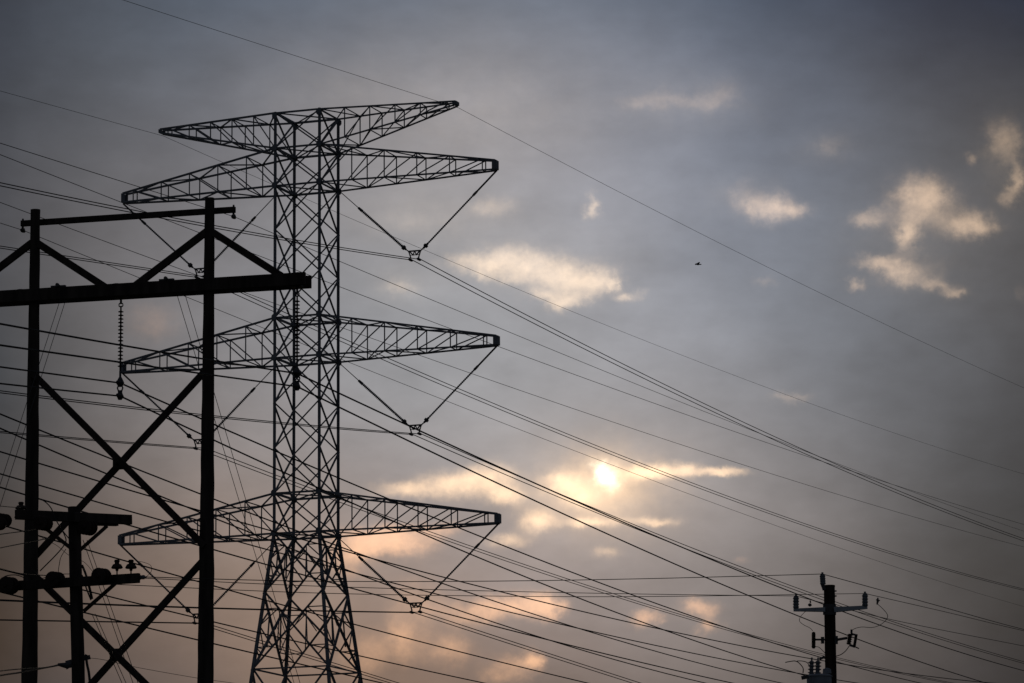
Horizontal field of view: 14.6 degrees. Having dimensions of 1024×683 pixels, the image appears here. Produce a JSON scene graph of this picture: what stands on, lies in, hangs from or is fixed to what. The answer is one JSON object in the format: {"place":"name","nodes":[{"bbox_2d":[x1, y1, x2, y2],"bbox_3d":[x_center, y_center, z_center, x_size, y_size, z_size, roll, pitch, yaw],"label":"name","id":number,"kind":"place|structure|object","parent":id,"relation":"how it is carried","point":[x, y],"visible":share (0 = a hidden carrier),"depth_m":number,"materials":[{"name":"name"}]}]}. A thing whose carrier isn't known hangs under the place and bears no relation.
{"place":"outdoors","nodes":[
{"label":"outdoors","id":0,"kind":"place"},
{"bbox_2d":[0,592,382,682],"bbox_3d":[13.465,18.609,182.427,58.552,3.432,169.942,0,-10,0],"label":"conductor wire","id":1,"kind":"object","parent":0,"point":[197,640],"visible":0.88,"depth_m":118.80,"materials":[{"name":"metal"}]},
{"bbox_2d":[0,569,483,682],"bbox_3d":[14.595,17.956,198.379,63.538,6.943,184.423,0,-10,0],"label":"conductor wire","id":2,"kind":"object","parent":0,"point":[272,635],"visible":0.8,"depth_m":133.95,"materials":[{"name":"metal"}]},
{"bbox_2d":[8,526,586,682],"bbox_3d":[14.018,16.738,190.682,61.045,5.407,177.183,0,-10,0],"label":"conductor wire","id":3,"kind":"object","parent":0,"point":[314,613],"visible":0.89,"depth_m":132.30,"materials":[{"name":"metal"}]},
{"bbox_2d":[0,487,731,682],"bbox_3d":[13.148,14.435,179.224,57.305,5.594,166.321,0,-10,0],"label":"conductor wire","id":4,"kind":"object","parent":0,"point":[373,593],"visible":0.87,"depth_m":128.82,"materials":[{"name":"metal"}]},
{"bbox_2d":[0,473,855,682],"bbox_3d":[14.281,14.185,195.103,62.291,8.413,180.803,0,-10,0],"label":"conductor wire","id":5,"kind":"object","parent":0,"point":[385,580],"visible":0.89,"depth_m":139.95,"materials":[{"name":"metal"}]},
{"bbox_2d":[0,451,989,682],"bbox_3d":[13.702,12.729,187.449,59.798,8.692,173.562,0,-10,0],"label":"conductor wire","id":6,"kind":"object","parent":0,"point":[442,576],"visible":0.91,"depth_m":138.24,"materials":[{"name":"metal"}]},
{"bbox_2d":[0,0,1023,682],"label":"sky","id":7,"kind":"structure","parent":0,"point":[867,154],"materials":[{"name":"grey"}]},
{"label":"ground","id":8,"kind":"structure","parent":0,"visible":0},
{"bbox_2d":[0,301,59,483],"bbox_3d":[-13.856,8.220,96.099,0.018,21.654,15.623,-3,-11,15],"label":"guy wire","id":9,"kind":"object","parent":8,"relation":"on","point":[29,394],"visible":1,"depth_m":102.90,"materials":[{"name":"black metal"}]},
{"bbox_2d":[0,300,65,505],"bbox_3d":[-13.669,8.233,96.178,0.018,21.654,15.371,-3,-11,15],"label":"guy wire","id":10,"kind":"object","parent":8,"relation":"attached to","point":[32,403],"visible":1,"depth_m":102.70,"materials":[{"name":"black metal"}]},
{"bbox_2d":[0,498,151,682],"bbox_3d":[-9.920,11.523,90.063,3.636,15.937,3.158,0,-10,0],"label":"distribution pole","id":11,"kind":"object","parent":8,"relation":"on","point":[79,524],"visible":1,"depth_m":91.21,"materials":[{"name":"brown wood"}]},
{"bbox_2d":[0,529,36,534],"bbox_3d":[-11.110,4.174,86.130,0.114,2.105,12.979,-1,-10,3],"label":"distribution wire","id":12,"kind":"object","parent":11,"relation":"attached to","point":[18,531],"visible":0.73,"depth_m":89.09,"materials":[{"name":"metal"}]},
{"bbox_2d":[0,568,45,575],"bbox_3d":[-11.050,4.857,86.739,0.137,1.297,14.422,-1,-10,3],"label":"distribution wire","id":13,"kind":"object","parent":11,"relation":"attached to","point":[22,573],"visible":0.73,"depth_m":89.31,"materials":[{"name":"metal"}]},
{"bbox_2d":[0,538,49,547],"bbox_3d":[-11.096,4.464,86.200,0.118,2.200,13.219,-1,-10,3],"label":"distribution wire","id":14,"kind":"object","parent":11,"relation":"attached to","point":[25,542],"visible":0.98,"depth_m":89.81,"materials":[{"name":"metal"}]},
{"bbox_2d":[0,665,53,671],"bbox_3d":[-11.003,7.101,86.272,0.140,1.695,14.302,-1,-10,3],"label":"telephone cable","id":15,"kind":"object","parent":11,"relation":"attached to","point":[21,668],"visible":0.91,"depth_m":88.76,"materials":[{"name":"metal"}]},
{"bbox_2d":[0,665,57,675],"bbox_3d":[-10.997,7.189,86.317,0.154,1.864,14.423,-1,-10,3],"label":"telephone cable","id":16,"kind":"object","parent":11,"relation":"attached to","point":[27,670],"visible":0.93,"depth_m":89.54,"materials":[{"name":"metal"}]},
{"bbox_2d":[87,540,137,682],"bbox_3d":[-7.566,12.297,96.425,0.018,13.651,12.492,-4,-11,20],"label":"guy wire","id":17,"kind":"object","parent":11,"relation":"attached to","point":[115,619],"visible":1,"depth_m":93.03,"materials":[{"name":"black metal"}]},
{"bbox_2d":[93,658,230,682],"bbox_3d":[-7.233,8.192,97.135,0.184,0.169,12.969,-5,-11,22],"label":"telephone cable","id":18,"kind":"object","parent":11,"relation":"attached to","point":[160,671],"visible":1,"depth_m":94.56,"materials":[{"name":"metal"}]},
{"bbox_2d":[142,578,1022,645],"bbox_3d":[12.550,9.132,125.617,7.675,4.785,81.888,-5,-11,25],"label":"distribution wire","id":19,"kind":"object","parent":11,"relation":"attached to","point":[543,592],"visible":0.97,"depth_m":101.36,"materials":[{"name":"metal"}]},
{"bbox_2d":[92,614,121,682],"bbox_3d":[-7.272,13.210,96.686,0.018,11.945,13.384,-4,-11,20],"label":"guy wire","id":20,"kind":"object","parent":8,"relation":"attached to","point":[106,647],"visible":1,"depth_m":92.17,"materials":[{"name":"black metal"}]},
{"bbox_2d":[83,540,132,682],"bbox_3d":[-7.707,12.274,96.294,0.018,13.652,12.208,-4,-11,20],"label":"guy wire","id":21,"kind":"object","parent":8,"relation":"attached to","point":[110,619],"visible":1,"depth_m":93.00,"materials":[{"name":"black metal"}]},
{"bbox_2d":[95,614,125,682],"bbox_3d":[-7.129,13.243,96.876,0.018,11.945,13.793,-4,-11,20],"label":"guy wire","id":22,"kind":"object","parent":8,"relation":"attached to","point":[110,647],"visible":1,"depth_m":92.18,"materials":[{"name":"black metal"}]},
{"bbox_2d":[0,197,311,682],"bbox_3d":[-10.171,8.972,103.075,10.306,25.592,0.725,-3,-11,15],"label":"wooden frame","id":23,"kind":"object","parent":8,"relation":"on","point":[35,296],"visible":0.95,"depth_m":104.17,"materials":[{"name":"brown wood"}]},
{"bbox_2d":[114,296,127,399],"bbox_3d":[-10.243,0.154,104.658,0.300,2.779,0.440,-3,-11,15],"label":"suspension insulator","id":24,"kind":"object","parent":23,"relation":"hanging from","point":[120,383],"visible":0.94,"depth_m":104.61,"materials":[{"name":"ceramic"}]},
{"bbox_2d":[0,383,803,675],"bbox_3d":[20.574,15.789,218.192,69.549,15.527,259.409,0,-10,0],"label":"conductor wire","id":25,"kind":"object","parent":24,"relation":"attached to","point":[368,509],"visible":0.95,"depth_m":123.95,"materials":[{"name":"metal"}]},
{"bbox_2d":[0,366,919,682],"bbox_3d":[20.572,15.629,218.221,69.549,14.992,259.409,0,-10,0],"label":"conductor wire","id":26,"kind":"object","parent":24,"relation":"attached to","point":[392,500],"visible":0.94,"depth_m":126.49,"materials":[{"name":"metal"}]},
{"bbox_2d":[176,293,293,681],"bbox_3d":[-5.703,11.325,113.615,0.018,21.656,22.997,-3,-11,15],"label":"guy wire","id":27,"kind":"object","parent":23,"relation":"attached to","point":[238,498],"visible":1,"depth_m":108.76,"materials":[{"name":"black metal"}]},
{"bbox_2d":[184,292,299,681],"bbox_3d":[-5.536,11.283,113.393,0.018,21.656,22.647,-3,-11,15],"label":"guy wire","id":28,"kind":"object","parent":23,"relation":"attached to","point":[245,498],"visible":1,"depth_m":108.58,"materials":[{"name":"black metal"}]},
{"bbox_2d":[290,285,303,390],"bbox_3d":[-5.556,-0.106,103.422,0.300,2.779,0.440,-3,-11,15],"label":"suspension insulator","id":29,"kind":"object","parent":23,"relation":"hanging from","point":[297,374],"visible":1,"depth_m":103.38,"materials":[{"name":"ceramic"}]},
{"bbox_2d":[0,344,985,682],"bbox_3d":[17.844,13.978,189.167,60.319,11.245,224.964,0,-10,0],"label":"conductor wire","id":30,"kind":"object","parent":29,"relation":"attached to","point":[428,450],"visible":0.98,"depth_m":112.25,"materials":[{"name":"metal"}]},
{"bbox_2d":[0,323,1023,670],"bbox_3d":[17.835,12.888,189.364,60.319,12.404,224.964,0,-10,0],"label":"conductor wire","id":31,"kind":"object","parent":29,"relation":"attached to","point":[446,443],"visible":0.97,"depth_m":112.94,"materials":[{"name":"metal"}]},
{"bbox_2d":[0,143,1021,530],"bbox_3d":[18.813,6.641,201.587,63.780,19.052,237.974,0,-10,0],"label":"shield wire","id":32,"kind":"object","parent":23,"relation":"attached to","point":[430,299],"visible":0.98,"depth_m":119.50,"materials":[{"name":"metal"}]},
{"bbox_2d":[1,223,1023,606],"bbox_3d":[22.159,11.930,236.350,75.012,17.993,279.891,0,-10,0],"label":"shield wire","id":33,"kind":"object","parent":23,"relation":"attached to","point":[473,411],"visible":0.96,"depth_m":144.23,"materials":[{"name":"metal"}]},
{"bbox_3d":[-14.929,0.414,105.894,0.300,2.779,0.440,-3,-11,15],"label":"suspension insulator","id":34,"kind":"object","parent":23,"relation":"hanging from","visible":0},
{"bbox_2d":[0,428,704,682],"bbox_3d":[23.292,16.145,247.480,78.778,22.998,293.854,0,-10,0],"label":"conductor wire","id":35,"kind":"object","parent":34,"relation":"attached to","point":[331,563],"visible":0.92,"depth_m":136.49,"materials":[{"name":"metal"}]},
{"bbox_2d":[0,413,780,682],"bbox_3d":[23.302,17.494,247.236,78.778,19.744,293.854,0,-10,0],"label":"conductor wire","id":36,"kind":"object","parent":34,"relation":"attached to","point":[357,552],"visible":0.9,"depth_m":137.79,"materials":[{"name":"metal"}]},
{"bbox_2d":[118,100,500,682],"bbox_3d":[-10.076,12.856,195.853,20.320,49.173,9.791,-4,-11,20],"label":"lattice tower","id":37,"kind":"structure","parent":8,"relation":"on","point":[293,157],"depth_m":197.85,"materials":[{"name":"metal"}]},
{"bbox_2d":[123,197,273,278],"bbox_3d":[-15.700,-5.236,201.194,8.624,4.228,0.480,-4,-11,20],"label":"string insulator","id":38,"kind":"object","parent":37,"relation":"attached to","point":[190,265],"visible":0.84,"depth_m":200.90,"materials":[{"name":"ceramic"}]},
{"bbox_2d":[0,246,1022,588],"bbox_3d":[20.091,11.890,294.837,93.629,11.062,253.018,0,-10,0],"label":"conductor wire","id":39,"kind":"object","parent":38,"relation":"attached to","point":[506,408],"visible":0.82,"depth_m":242.15,"materials":[{"name":"metal"}]},
{"bbox_2d":[0,248,1023,590],"bbox_3d":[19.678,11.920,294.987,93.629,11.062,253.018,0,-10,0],"label":"conductor wire","id":40,"kind":"object","parent":38,"relation":"attached to","point":[506,412],"visible":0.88,"depth_m":242.29,"materials":[{"name":"metal"}]},
{"bbox_2d":[120,538,277,624],"bbox_3d":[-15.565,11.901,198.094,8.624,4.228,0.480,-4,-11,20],"label":"string insulator","id":41,"kind":"object","parent":37,"relation":"attached to","point":[187,610],"visible":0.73,"depth_m":197.84,"materials":[{"name":"ceramic"}]},
{"bbox_2d":[0,620,389,682],"bbox_3d":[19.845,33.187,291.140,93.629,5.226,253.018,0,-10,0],"label":"conductor wire","id":42,"kind":"object","parent":41,"relation":"attached to","point":[197,623],"visible":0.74,"depth_m":200.19,"materials":[{"name":"metal"}]},
{"bbox_2d":[0,619,398,682],"bbox_3d":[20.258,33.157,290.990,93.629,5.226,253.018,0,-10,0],"label":"conductor wire","id":43,"kind":"object","parent":41,"relation":"attached to","point":[215,626],"visible":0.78,"depth_m":196.60,"materials":[{"name":"metal"}]},
{"bbox_2d":[121,363,277,449],"bbox_3d":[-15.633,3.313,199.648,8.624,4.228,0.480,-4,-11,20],"label":"string insulator","id":44,"kind":"object","parent":37,"relation":"attached to","point":[220,424],"visible":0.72,"depth_m":199.35,"materials":[{"name":"ceramic"}]},
{"bbox_2d":[0,432,945,682],"bbox_3d":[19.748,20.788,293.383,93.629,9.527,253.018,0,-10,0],"label":"conductor wire","id":45,"kind":"object","parent":44,"relation":"attached to","point":[449,541],"visible":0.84,"depth_m":234.00,"materials":[{"name":"metal"}]},
{"bbox_2d":[0,431,951,682],"bbox_3d":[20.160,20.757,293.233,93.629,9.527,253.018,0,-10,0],"label":"conductor wire","id":46,"kind":"object","parent":44,"relation":"attached to","point":[457,541],"visible":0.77,"depth_m":232.09,"materials":[{"name":"metal"}]},
{"bbox_2d":[335,170,496,261],"bbox_3d":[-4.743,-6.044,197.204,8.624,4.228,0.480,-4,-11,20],"label":"string insulator","id":47,"kind":"object","parent":37,"relation":"attached to","point":[425,245],"visible":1,"depth_m":196.83,"materials":[{"name":"ceramic"}]},
{"bbox_2d":[0,185,1022,540],"bbox_3d":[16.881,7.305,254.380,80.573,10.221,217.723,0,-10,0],"label":"conductor wire","id":48,"kind":"object","parent":47,"relation":"attached to","point":[480,295],"visible":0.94,"depth_m":203.59,"materials":[{"name":"metal"}]},
{"bbox_2d":[0,182,1023,538],"bbox_3d":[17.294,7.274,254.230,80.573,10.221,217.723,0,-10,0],"label":"conductor wire","id":49,"kind":"object","parent":47,"relation":"attached to","point":[494,298],"visible":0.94,"depth_m":203.10,"materials":[{"name":"metal"}]},
{"bbox_2d":[335,345,498,435],"bbox_3d":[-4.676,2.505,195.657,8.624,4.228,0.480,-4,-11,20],"label":"string insulator","id":50,"kind":"object","parent":37,"relation":"attached to","point":[399,416],"visible":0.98,"depth_m":195.29,"materials":[{"name":"ceramic"}]},
{"bbox_2d":[0,392,1023,663],"bbox_3d":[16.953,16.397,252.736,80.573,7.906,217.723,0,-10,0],"label":"conductor wire","id":51,"kind":"object","parent":50,"relation":"attached to","point":[486,466],"visible":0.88,"depth_m":200.24,"materials":[{"name":"metal"}]},
{"bbox_2d":[0,390,1023,661],"bbox_3d":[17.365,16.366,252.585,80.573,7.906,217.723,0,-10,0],"label":"conductor wire","id":52,"kind":"object","parent":50,"relation":"attached to","point":[490,464],"visible":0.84,"depth_m":197.60,"materials":[{"name":"metal"}]},
{"bbox_2d":[335,523,499,613],"bbox_3d":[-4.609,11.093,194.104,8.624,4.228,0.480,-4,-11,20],"label":"string insulator","id":53,"kind":"object","parent":37,"relation":"attached to","point":[404,599],"visible":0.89,"depth_m":193.76,"materials":[{"name":"ceramic"}]},
{"bbox_2d":[0,600,631,682],"bbox_3d":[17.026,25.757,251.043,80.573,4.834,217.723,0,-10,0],"label":"conductor wire","id":54,"kind":"object","parent":53,"relation":"attached to","point":[344,611],"visible":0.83,"depth_m":189.45,"materials":[{"name":"metal"}]},
{"bbox_2d":[0,599,639,682],"bbox_3d":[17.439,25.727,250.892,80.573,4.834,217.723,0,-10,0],"label":"conductor wire","id":55,"kind":"object","parent":53,"relation":"attached to","point":[345,611],"visible":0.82,"depth_m":185.52,"materials":[{"name":"metal"}]},
{"bbox_2d":[1,91,1018,472],"bbox_3d":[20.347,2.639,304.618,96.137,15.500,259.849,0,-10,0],"label":"shield wire","id":56,"kind":"object","parent":37,"relation":"attached to","point":[489,277],"visible":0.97,"depth_m":241.82,"materials":[{"name":"metal"}]},
{"bbox_2d":[0,202,1022,546],"bbox_3d":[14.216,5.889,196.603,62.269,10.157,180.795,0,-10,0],"label":"shield wire","id":57,"kind":"object","parent":37,"relation":"attached to","point":[480,376],"visible":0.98,"depth_m":148.70,"materials":[{"name":"metal"}]},
{"bbox_2d":[0,154,1023,524],"bbox_3d":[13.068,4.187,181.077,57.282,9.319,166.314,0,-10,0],"label":"shield wire","id":58,"kind":"object","parent":37,"relation":"attached to","point":[450,328],"visible":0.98,"depth_m":137.81,"materials":[{"name":"metal"}]},
{"bbox_2d":[124,0,1020,386],"bbox_3d":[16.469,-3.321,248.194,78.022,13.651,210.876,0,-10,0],"label":"shield wire","id":59,"kind":"object","parent":37,"relation":"attached to","point":[566,164],"visible":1,"depth_m":206.97,"materials":[{"name":"metal"}]},
{"bbox_2d":[785,572,887,682],"bbox_3d":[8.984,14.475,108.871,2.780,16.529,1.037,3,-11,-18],"label":"distribution pole","id":60,"kind":"object","parent":8,"relation":"on","point":[829,609],"visible":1,"depth_m":110.14,"materials":[{"name":"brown wood"}]},
{"bbox_2d":[110,584,1023,630],"bbox_3d":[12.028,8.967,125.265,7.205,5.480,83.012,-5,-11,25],"label":"distribution wire","id":61,"kind":"object","parent":60,"relation":"attached to","point":[544,596],"visible":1,"depth_m":102.39,"materials":[{"name":"metal"}]},
{"bbox_2d":[148,574,1023,629],"bbox_3d":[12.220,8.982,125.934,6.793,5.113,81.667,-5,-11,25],"label":"distribution wire","id":62,"kind":"object","parent":60,"relation":"attached to","point":[562,580],"visible":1,"depth_m":102.30,"materials":[{"name":"metal"}]}
]}

